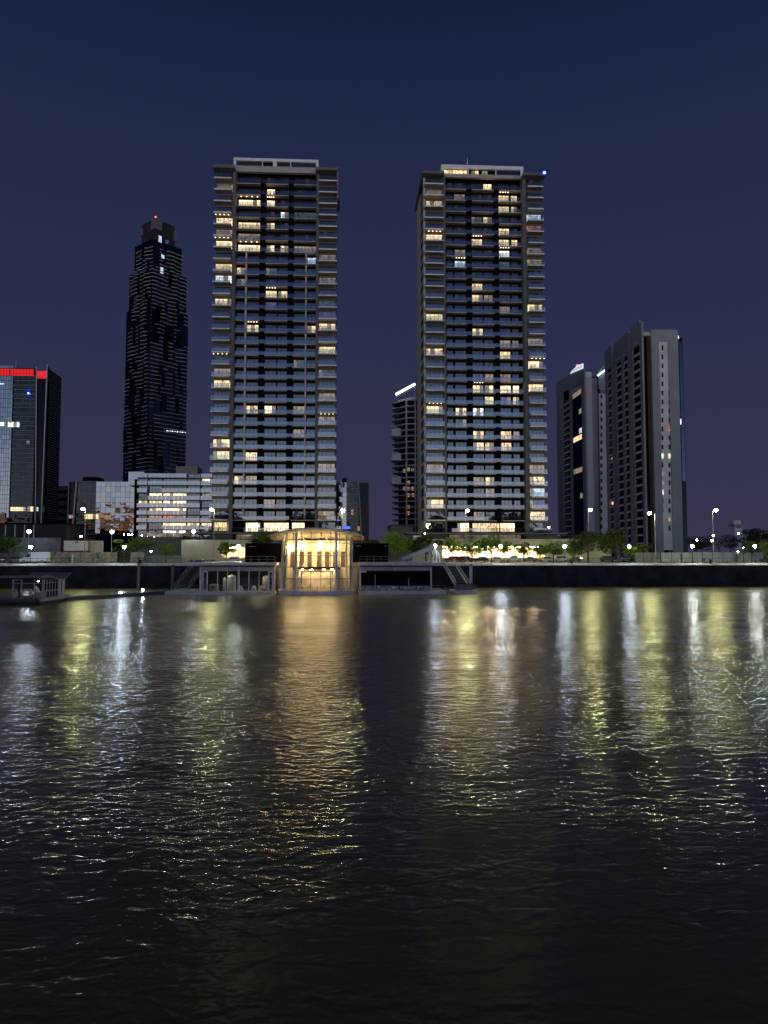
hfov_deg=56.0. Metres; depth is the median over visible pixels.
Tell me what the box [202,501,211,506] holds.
window
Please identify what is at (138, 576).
mooring pile
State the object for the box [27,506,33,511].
window
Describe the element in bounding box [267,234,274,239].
window
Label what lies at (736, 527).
control tower
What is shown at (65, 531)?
warehouse
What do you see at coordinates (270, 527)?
window
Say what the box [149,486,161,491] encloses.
window
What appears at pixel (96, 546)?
site container
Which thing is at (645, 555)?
hoarding
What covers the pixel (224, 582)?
storage tank
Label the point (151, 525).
window
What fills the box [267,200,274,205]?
window
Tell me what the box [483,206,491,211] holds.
window
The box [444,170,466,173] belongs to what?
window
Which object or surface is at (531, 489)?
window
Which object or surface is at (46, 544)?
corrugated wall
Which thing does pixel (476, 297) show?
window
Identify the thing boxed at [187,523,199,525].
window
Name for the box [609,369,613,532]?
window
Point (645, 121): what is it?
sky
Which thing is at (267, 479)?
window
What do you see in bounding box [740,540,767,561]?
street tree
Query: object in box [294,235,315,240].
window
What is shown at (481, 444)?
window
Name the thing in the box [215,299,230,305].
window
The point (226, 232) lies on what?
window
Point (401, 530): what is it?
building
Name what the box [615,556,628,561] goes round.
parked car
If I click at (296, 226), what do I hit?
window
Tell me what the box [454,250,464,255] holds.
window
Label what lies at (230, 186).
window
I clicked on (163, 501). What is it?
window
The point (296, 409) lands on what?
window
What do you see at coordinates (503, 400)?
window
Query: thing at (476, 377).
window
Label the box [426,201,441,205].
window
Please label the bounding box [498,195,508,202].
window
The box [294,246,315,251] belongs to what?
window
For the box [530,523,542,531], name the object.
window
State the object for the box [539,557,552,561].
parked car
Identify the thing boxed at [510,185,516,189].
window
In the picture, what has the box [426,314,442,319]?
window
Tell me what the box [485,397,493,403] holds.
window
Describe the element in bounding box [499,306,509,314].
window
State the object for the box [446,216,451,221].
window
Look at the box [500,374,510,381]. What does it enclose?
window
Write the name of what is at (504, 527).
window
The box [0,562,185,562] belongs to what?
road
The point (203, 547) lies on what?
parking podium
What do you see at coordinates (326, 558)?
glazed door
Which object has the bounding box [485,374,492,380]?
window
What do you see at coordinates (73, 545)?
site container
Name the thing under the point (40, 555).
parked van
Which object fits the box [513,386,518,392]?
window
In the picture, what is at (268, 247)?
window
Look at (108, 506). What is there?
office block
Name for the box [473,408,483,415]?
window
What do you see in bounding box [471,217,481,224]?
window
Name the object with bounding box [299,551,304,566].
glazed door
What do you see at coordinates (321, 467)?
window
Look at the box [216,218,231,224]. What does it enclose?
window
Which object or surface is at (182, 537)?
terrace shrub
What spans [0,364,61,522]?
office tower
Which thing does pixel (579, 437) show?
window
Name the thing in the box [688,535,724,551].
street tree
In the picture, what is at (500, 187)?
window
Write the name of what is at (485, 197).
window
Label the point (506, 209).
window
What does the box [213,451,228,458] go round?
window
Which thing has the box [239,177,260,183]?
window
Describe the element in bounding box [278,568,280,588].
door
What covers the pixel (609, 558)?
quay railing
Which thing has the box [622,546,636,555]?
street tree
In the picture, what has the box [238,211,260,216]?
window
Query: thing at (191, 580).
gangway
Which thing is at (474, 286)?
window
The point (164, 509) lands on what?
window
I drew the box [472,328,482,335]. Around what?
window
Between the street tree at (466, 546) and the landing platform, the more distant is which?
the street tree at (466, 546)
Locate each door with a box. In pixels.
[202,571,207,590]
[268,571,272,590]
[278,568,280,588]
[290,551,294,566]
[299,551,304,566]
[307,551,311,566]
[317,551,321,566]
[324,551,329,566]
[340,551,345,566]
[353,568,356,588]
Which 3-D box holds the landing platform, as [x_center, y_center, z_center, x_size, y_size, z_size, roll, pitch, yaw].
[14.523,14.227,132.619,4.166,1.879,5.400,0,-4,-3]
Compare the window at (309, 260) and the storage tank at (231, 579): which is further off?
the window at (309, 260)
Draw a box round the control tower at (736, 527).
[728,520,745,551]
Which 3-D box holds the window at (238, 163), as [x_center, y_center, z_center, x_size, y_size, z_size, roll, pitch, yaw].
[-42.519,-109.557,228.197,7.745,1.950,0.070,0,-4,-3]
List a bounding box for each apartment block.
[58,486,67,522]
[128,466,211,560]
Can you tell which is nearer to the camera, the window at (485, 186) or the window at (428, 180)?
the window at (428, 180)
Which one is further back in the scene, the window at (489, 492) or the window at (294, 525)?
the window at (489, 492)
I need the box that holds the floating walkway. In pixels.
[66,589,171,600]
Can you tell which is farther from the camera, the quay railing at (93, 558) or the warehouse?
the warehouse
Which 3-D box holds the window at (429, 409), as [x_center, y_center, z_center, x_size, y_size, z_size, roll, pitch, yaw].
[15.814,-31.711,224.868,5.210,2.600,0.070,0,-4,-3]
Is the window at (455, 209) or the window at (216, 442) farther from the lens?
the window at (455, 209)
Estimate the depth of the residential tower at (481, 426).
228.29 m
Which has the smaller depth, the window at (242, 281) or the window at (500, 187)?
the window at (242, 281)
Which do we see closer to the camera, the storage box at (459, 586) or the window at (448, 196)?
the storage box at (459, 586)
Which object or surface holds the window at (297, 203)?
in the residential tower at (274, 389)
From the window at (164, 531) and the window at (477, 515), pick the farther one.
the window at (164, 531)
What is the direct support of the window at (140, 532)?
in the apartment block at (169, 508)
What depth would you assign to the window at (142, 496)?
268.21 m
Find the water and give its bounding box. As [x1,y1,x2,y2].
[0,587,767,1023]
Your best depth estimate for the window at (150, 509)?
268.14 m
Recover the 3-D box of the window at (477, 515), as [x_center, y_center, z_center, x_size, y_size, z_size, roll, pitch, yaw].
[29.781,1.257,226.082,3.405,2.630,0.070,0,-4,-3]
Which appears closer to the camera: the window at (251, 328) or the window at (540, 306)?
the window at (251, 328)
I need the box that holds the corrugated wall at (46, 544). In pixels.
[0,538,60,561]
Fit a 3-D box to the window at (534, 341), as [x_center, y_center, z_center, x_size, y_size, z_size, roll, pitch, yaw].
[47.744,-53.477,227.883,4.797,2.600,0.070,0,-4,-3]
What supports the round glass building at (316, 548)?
in the water
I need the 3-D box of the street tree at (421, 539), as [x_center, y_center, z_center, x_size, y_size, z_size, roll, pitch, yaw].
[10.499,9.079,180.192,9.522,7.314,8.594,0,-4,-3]
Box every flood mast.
[27,530,30,551]
[192,530,195,558]
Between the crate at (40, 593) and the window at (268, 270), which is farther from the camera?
the window at (268, 270)
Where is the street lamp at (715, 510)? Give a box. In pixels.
[712,508,717,562]
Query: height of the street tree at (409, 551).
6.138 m
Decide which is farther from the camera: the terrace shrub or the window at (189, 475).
the window at (189, 475)
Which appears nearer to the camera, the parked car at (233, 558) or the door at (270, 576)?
the door at (270, 576)
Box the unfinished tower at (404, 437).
[390,383,417,538]
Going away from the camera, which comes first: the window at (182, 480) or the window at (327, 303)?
the window at (327, 303)
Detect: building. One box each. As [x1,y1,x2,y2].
[270,528,363,595]
[387,525,413,560]
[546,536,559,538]
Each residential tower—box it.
[188,157,339,540]
[403,161,567,538]
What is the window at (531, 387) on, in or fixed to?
in the residential tower at (481, 426)
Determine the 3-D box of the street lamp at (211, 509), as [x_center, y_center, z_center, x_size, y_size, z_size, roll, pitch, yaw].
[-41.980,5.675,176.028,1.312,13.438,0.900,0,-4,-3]
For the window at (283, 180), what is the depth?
229.41 m
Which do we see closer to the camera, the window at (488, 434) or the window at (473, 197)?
the window at (488, 434)
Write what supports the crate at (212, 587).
on the floating pavilion at (263, 559)
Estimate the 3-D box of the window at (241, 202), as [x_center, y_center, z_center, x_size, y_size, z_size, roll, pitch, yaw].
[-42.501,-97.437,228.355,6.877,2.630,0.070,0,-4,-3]
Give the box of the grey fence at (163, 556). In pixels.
[145,555,181,561]
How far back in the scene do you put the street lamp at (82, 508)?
174.42 m
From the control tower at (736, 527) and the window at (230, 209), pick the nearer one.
the window at (230, 209)
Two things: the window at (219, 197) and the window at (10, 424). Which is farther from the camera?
the window at (10, 424)
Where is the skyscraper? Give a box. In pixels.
[121,216,188,481]
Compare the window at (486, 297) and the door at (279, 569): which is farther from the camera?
the window at (486, 297)
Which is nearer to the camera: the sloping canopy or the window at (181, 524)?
the sloping canopy
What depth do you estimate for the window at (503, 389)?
229.02 m
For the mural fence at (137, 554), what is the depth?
192.46 m
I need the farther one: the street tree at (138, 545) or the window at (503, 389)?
the window at (503, 389)
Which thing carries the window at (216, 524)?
in the residential tower at (274, 389)
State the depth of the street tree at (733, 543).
261.46 m
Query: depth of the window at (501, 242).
231.94 m
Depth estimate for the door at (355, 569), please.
132.35 m
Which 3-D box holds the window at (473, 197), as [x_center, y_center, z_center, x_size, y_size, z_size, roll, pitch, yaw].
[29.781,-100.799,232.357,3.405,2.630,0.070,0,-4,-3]
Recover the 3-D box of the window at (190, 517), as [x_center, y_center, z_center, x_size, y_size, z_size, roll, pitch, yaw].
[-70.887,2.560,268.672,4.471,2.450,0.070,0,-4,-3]
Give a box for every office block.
[67,477,133,551]
[336,478,368,543]
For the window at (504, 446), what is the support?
in the residential tower at (481, 426)
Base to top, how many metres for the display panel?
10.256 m
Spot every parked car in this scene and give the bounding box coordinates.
[4,557,21,562]
[224,557,240,560]
[445,556,459,561]
[459,556,474,561]
[473,557,487,561]
[490,557,503,561]
[505,556,522,561]
[524,557,538,561]
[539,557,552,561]
[554,556,568,561]
[569,557,582,561]
[600,556,615,561]
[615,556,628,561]
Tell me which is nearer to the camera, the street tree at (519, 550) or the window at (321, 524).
the street tree at (519, 550)
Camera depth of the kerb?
158.56 m
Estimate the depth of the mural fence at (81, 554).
191.67 m
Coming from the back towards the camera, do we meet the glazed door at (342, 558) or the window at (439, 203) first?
the window at (439, 203)
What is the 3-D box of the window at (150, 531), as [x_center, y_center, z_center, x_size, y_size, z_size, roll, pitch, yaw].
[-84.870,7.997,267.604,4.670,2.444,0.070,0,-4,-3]
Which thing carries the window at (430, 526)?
in the residential tower at (481, 426)
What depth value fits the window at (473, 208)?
232.17 m
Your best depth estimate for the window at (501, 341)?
229.97 m
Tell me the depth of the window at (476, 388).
228.57 m
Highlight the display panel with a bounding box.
[341,526,350,530]
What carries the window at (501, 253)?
in the residential tower at (481, 426)
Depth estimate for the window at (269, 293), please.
227.01 m
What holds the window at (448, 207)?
in the residential tower at (481, 426)
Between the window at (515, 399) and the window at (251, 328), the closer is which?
the window at (251, 328)
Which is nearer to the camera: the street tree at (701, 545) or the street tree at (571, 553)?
the street tree at (571, 553)
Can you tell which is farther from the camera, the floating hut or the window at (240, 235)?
the window at (240, 235)
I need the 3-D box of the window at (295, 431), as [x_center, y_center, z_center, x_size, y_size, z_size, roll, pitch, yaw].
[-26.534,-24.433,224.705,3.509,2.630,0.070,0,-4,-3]
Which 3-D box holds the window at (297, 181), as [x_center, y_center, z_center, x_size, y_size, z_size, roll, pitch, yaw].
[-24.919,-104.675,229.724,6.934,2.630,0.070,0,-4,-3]
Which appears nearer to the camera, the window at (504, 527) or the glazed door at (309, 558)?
the glazed door at (309, 558)
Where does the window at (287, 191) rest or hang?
in the residential tower at (274, 389)
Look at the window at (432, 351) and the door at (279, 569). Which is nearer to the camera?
the door at (279, 569)
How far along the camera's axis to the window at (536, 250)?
229.75 m
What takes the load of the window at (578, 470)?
in the slab tower at (581, 447)
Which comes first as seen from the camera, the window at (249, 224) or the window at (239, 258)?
the window at (239, 258)
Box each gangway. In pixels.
[175,560,206,589]
[442,558,469,587]
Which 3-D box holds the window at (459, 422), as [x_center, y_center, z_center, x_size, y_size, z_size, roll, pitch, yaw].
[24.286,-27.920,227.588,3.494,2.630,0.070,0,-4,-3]
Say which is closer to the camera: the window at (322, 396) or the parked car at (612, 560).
the parked car at (612, 560)
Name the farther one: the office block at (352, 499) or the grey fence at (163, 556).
the office block at (352, 499)
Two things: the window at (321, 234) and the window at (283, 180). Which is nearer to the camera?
the window at (321, 234)
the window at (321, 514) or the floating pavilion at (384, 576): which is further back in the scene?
the window at (321, 514)
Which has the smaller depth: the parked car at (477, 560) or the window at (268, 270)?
the parked car at (477, 560)
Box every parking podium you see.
[181,540,269,561]
[410,539,610,561]
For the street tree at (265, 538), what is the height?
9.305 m
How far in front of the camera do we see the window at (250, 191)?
228.63 m
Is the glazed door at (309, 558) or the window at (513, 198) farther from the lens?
the window at (513, 198)
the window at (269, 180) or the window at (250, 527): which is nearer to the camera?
the window at (250, 527)
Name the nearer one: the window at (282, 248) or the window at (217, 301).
the window at (217, 301)
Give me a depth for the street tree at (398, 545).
170.96 m
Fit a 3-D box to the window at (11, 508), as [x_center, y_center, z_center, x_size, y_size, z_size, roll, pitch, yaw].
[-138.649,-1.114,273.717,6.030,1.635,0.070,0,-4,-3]
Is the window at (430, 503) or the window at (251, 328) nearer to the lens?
the window at (430, 503)
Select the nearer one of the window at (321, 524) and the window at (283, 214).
the window at (321, 524)
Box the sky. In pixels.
[0,0,767,556]
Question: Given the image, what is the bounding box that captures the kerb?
[0,563,767,565]
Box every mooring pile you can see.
[137,561,140,591]
[171,565,173,589]
[469,564,472,583]
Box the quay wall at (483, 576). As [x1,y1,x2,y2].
[0,566,767,587]
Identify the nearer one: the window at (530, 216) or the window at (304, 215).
the window at (304, 215)
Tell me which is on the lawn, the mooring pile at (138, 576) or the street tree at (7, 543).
the street tree at (7, 543)
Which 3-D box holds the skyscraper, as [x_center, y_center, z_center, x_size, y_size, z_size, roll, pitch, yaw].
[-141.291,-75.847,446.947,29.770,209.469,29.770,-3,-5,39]
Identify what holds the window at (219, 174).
in the residential tower at (274, 389)
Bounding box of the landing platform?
[450,584,476,593]
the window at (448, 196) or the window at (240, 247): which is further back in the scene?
the window at (448, 196)
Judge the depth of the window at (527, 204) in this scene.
230.59 m
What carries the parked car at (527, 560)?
on the road
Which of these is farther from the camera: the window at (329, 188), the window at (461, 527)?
the window at (329, 188)
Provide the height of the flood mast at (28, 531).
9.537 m
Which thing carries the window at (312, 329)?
in the residential tower at (274, 389)
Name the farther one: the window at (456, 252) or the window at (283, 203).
the window at (456, 252)
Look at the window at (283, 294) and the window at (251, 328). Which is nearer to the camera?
the window at (251, 328)
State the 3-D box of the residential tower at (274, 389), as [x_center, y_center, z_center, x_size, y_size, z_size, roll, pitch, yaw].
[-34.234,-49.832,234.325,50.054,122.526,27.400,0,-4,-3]
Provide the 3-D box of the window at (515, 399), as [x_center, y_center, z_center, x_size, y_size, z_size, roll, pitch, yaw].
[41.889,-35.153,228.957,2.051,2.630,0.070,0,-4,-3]
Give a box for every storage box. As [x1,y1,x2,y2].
[456,584,463,589]
[464,584,472,589]
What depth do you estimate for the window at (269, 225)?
228.29 m
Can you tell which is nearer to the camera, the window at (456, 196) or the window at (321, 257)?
the window at (321, 257)
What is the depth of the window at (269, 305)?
226.74 m
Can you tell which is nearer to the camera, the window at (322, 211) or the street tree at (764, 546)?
the street tree at (764, 546)
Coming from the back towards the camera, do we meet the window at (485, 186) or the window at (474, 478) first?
the window at (485, 186)
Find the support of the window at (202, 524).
in the apartment block at (169, 508)
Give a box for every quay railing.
[0,558,184,562]
[447,558,767,562]
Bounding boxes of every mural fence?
[18,552,117,561]
[130,552,144,561]
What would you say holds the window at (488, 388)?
in the residential tower at (481, 426)
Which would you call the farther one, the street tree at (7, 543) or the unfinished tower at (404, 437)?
the unfinished tower at (404, 437)
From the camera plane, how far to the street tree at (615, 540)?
174.81 m
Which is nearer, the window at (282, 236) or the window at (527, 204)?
the window at (282, 236)
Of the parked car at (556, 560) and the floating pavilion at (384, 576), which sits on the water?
the floating pavilion at (384, 576)
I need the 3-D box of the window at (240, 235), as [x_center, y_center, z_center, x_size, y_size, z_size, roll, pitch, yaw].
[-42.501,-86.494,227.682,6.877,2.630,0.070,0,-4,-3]
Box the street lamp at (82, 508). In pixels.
[81,507,85,562]
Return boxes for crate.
[36,592,45,597]
[209,584,216,590]
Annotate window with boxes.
[7,422,19,426]
[10,507,26,510]
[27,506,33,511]
[84,514,98,518]
[138,530,146,536]
[139,493,147,499]
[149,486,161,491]
[149,493,161,495]
[149,508,161,514]
[149,523,161,528]
[149,530,160,536]
[163,493,186,495]
[163,501,185,502]
[163,508,185,514]
[163,516,185,521]
[163,523,185,529]
[163,530,185,536]
[164,479,186,484]
[164,486,186,489]
[187,508,199,514]
[187,516,199,521]
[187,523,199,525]
[188,474,199,477]
[201,523,210,525]
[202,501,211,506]
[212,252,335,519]
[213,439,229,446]
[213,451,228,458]
[214,368,229,375]
[214,380,229,387]
[214,522,227,530]
[215,275,231,283]
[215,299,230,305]
[216,207,232,214]
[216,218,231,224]
[216,229,231,236]
[216,241,231,248]
[216,264,231,271]
[217,172,232,179]
[217,184,232,191]
[217,195,232,203]
[234,476,242,483]
[237,162,261,165]
[237,256,244,261]
[237,267,244,273]
[237,279,244,284]
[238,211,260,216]
[238,222,259,227]
[238,233,259,239]
[238,245,259,250]
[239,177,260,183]
[239,188,260,195]
[239,200,260,207]
[245,476,256,483]
[246,406,257,412]
[246,452,256,459]
[246,523,260,531]
[247,325,258,331]
[248,256,258,262]
[263,499,274,507]
[264,406,275,412]
[264,476,274,483]
[264,523,288,531]
[266,245,274,251]
[266,268,276,273]
[266,291,276,296]
[266,302,276,308]
[267,178,274,183]
[267,189,274,194]
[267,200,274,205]
[267,212,274,216]
[267,223,274,228]
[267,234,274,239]
[277,163,289,166]
[278,291,287,297]
[280,234,288,242]
[280,246,287,251]
[281,178,288,184]
[281,189,288,196]
[281,201,288,207]
[281,212,288,219]
[281,223,288,230]
[291,164,314,167]
[292,523,304,528]
[293,406,303,413]
[293,429,303,436]
[294,212,315,217]
[294,223,315,229]
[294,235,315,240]
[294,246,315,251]
[294,360,304,366]
[295,179,316,184]
[295,190,315,195]
[295,201,315,206]
[307,257,315,263]
[307,326,315,332]
[318,393,334,399]
[318,416,334,423]
[318,464,334,470]
[318,511,334,518]
[319,221,335,225]
[319,232,335,236]
[319,243,335,248]
[319,255,335,259]
[319,277,335,282]
[319,300,335,305]
[319,312,334,317]
[319,323,334,329]
[319,347,334,352]
[319,370,334,376]
[319,522,334,528]
[320,174,335,179]
[320,187,335,190]
[320,198,335,202]
[320,209,335,213]
[426,178,441,182]
[426,190,441,193]
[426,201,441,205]
[426,235,441,239]
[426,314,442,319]
[426,348,442,354]
[426,406,442,412]
[426,522,442,531]
[427,464,442,471]
[427,500,443,507]
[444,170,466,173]
[446,183,451,187]
[446,194,451,199]
[446,205,451,210]
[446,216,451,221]
[454,183,464,188]
[454,194,464,199]
[454,205,464,210]
[454,216,464,221]
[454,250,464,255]
[455,261,464,266]
[455,408,466,414]
[456,419,466,426]
[457,523,468,531]
[471,184,481,190]
[471,195,481,201]
[471,206,481,212]
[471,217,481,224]
[472,239,481,244]
[472,284,482,290]
[472,295,482,301]
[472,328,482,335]
[472,523,499,531]
[473,374,482,380]
[473,385,482,392]
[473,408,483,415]
[473,431,483,438]
[473,442,483,450]
[473,477,483,484]
[474,512,484,519]
[483,184,491,189]
[483,195,491,200]
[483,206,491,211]
[483,217,491,222]
[484,295,492,300]
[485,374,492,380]
[485,385,493,392]
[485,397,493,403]
[485,431,493,438]
[485,442,493,449]
[485,477,493,484]
[486,489,494,496]
[496,171,518,174]
[498,184,508,191]
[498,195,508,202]
[498,206,508,213]
[499,228,508,234]
[499,240,508,245]
[499,251,508,257]
[499,262,509,268]
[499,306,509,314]
[500,340,509,347]
[500,351,510,358]
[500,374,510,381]
[500,385,510,393]
[500,397,510,404]
[500,523,514,531]
[501,431,510,438]
[501,443,511,450]
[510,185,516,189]
[511,196,516,200]
[511,207,516,211]
[511,240,517,245]
[512,340,518,346]
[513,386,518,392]
[513,397,518,403]
[513,431,519,438]
[526,180,540,187]
[526,192,540,198]
[526,203,540,210]
[526,215,540,221]
[526,226,540,233]
[527,248,541,254]
[527,259,541,265]
[527,304,541,311]
[528,338,542,345]
[528,361,542,368]
[528,384,542,391]
[529,465,544,472]
[529,477,544,484]
[530,488,544,496]
[530,500,544,507]
[530,512,544,519]
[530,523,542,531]
[573,389,580,398]
[573,434,581,442]
[574,467,581,473]
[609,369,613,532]
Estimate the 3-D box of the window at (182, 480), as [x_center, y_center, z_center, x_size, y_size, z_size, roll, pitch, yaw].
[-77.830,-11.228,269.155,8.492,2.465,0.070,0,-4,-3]
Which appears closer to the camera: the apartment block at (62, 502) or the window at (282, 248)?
the window at (282, 248)
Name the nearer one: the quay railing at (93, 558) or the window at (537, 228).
the quay railing at (93, 558)
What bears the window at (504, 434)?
in the residential tower at (481, 426)
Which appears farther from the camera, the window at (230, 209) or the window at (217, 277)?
the window at (230, 209)
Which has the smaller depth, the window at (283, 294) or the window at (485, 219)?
the window at (283, 294)
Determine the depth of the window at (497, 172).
232.48 m
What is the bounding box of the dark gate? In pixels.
[117,552,130,561]
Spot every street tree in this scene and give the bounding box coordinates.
[0,535,22,562]
[112,537,158,551]
[154,543,177,561]
[217,542,236,558]
[250,530,278,542]
[361,539,379,542]
[380,531,412,560]
[405,539,421,560]
[408,534,443,560]
[441,536,460,562]
[456,536,479,562]
[474,533,501,562]
[495,540,511,561]
[513,542,535,561]
[534,544,545,561]
[538,539,568,562]
[565,530,610,562]
[565,547,582,561]
[598,529,626,562]
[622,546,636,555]
[636,543,651,552]
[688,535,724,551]
[693,541,709,551]
[719,533,738,551]
[735,528,767,552]
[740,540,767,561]
[759,540,767,562]
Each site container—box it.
[63,540,90,550]
[91,541,102,551]
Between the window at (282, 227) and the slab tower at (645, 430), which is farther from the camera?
the slab tower at (645, 430)
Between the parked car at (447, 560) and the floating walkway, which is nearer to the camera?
the floating walkway
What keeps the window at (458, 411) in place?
in the residential tower at (481, 426)
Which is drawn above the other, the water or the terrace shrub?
the terrace shrub
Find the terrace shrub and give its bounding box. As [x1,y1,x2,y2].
[178,533,192,539]
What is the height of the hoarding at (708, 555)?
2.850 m
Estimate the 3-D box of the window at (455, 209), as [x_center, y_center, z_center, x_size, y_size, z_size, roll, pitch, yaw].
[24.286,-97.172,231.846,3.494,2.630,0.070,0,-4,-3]
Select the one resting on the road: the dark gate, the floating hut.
the dark gate
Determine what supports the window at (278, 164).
in the residential tower at (274, 389)
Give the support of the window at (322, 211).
in the residential tower at (274, 389)
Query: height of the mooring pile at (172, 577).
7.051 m
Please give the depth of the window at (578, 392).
351.01 m
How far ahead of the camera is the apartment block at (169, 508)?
267.62 m
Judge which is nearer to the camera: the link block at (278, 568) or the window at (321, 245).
the link block at (278, 568)
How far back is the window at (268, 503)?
222.89 m
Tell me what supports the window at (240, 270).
in the residential tower at (274, 389)
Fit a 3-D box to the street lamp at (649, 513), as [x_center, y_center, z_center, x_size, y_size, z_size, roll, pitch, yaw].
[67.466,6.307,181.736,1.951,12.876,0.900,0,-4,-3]
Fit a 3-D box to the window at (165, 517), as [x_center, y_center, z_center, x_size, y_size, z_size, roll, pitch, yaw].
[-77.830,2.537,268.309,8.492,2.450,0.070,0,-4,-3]
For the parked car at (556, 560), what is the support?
on the road
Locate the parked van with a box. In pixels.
[19,552,49,562]
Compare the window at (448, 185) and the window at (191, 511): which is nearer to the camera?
the window at (448, 185)
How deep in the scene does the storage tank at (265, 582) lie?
131.23 m
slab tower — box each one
[556,364,607,538]
[604,320,687,560]
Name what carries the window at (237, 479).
in the residential tower at (274, 389)
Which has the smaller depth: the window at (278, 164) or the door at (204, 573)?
the door at (204, 573)
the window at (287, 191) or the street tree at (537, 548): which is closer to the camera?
the street tree at (537, 548)
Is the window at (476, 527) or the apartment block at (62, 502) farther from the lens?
the apartment block at (62, 502)
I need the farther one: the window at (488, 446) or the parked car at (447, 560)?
the window at (488, 446)
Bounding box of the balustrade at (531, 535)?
[421,535,600,538]
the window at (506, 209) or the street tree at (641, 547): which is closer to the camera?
the street tree at (641, 547)
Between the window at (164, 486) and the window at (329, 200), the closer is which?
the window at (329, 200)
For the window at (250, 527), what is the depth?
222.19 m
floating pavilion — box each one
[165,543,285,594]
[353,543,445,593]
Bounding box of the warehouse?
[0,523,87,551]
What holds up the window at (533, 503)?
in the residential tower at (481, 426)
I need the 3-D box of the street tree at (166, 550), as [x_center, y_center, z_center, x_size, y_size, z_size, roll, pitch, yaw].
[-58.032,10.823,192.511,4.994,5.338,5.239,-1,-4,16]
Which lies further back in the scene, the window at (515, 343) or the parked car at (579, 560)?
the window at (515, 343)
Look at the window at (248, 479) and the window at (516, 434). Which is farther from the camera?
the window at (516, 434)
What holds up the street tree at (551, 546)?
on the lawn
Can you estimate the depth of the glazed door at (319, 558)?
132.22 m
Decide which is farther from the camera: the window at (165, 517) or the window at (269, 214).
the window at (165, 517)
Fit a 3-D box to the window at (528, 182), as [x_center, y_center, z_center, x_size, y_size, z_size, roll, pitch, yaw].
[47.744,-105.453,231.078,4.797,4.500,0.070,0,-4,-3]
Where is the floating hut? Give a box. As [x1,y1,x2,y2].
[0,572,70,604]
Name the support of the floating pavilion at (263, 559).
on the water
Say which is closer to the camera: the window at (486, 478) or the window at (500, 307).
the window at (486, 478)
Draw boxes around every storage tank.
[223,577,225,589]
[228,574,235,590]
[262,575,267,589]
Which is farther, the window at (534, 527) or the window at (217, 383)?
the window at (534, 527)
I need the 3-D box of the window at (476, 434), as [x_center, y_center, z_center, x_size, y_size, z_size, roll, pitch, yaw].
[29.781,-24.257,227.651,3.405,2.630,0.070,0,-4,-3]
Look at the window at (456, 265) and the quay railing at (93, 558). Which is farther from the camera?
the window at (456, 265)
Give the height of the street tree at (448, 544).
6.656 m
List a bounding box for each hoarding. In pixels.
[635,552,660,561]
[661,552,763,561]
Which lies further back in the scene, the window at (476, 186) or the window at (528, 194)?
the window at (476, 186)
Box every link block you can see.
[276,562,285,592]
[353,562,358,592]
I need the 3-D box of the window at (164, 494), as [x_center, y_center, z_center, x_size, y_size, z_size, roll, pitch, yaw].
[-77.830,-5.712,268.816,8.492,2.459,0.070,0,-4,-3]
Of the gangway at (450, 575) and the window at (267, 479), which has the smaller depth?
the gangway at (450, 575)
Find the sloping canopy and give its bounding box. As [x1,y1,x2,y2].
[400,545,439,561]
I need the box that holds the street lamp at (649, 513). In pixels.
[648,512,655,562]
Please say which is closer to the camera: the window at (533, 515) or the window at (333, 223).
the window at (533, 515)
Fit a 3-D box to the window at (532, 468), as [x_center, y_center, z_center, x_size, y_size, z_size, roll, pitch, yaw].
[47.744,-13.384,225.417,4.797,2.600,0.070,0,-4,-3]
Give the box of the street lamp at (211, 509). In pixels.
[210,508,214,558]
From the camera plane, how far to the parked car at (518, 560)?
205.28 m
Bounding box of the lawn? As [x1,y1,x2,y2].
[445,562,765,562]
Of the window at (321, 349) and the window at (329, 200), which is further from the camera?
the window at (329, 200)
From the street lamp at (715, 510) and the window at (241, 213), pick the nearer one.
the street lamp at (715, 510)
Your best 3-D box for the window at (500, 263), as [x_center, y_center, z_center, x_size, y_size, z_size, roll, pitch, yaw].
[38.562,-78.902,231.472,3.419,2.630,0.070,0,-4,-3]
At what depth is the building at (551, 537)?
304.03 m
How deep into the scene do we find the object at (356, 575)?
132.41 m
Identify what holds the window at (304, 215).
in the residential tower at (274, 389)
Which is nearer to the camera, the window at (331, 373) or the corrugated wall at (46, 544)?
the corrugated wall at (46, 544)
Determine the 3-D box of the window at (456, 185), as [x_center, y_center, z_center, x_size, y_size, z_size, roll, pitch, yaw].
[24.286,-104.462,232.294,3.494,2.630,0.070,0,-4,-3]
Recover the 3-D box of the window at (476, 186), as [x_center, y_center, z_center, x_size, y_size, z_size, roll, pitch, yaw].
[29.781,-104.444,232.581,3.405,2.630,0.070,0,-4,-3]
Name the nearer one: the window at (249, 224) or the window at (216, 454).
the window at (216, 454)
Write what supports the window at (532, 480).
in the residential tower at (481, 426)
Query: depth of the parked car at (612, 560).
208.38 m
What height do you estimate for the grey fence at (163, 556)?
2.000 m
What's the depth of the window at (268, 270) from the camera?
227.46 m
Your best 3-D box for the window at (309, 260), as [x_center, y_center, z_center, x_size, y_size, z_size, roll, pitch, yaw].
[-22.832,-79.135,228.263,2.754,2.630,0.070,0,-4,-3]
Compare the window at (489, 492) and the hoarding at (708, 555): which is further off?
the window at (489, 492)
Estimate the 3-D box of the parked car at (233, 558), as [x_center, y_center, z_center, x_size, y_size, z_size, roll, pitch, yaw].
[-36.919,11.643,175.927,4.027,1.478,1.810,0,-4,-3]
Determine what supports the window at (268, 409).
in the residential tower at (274, 389)

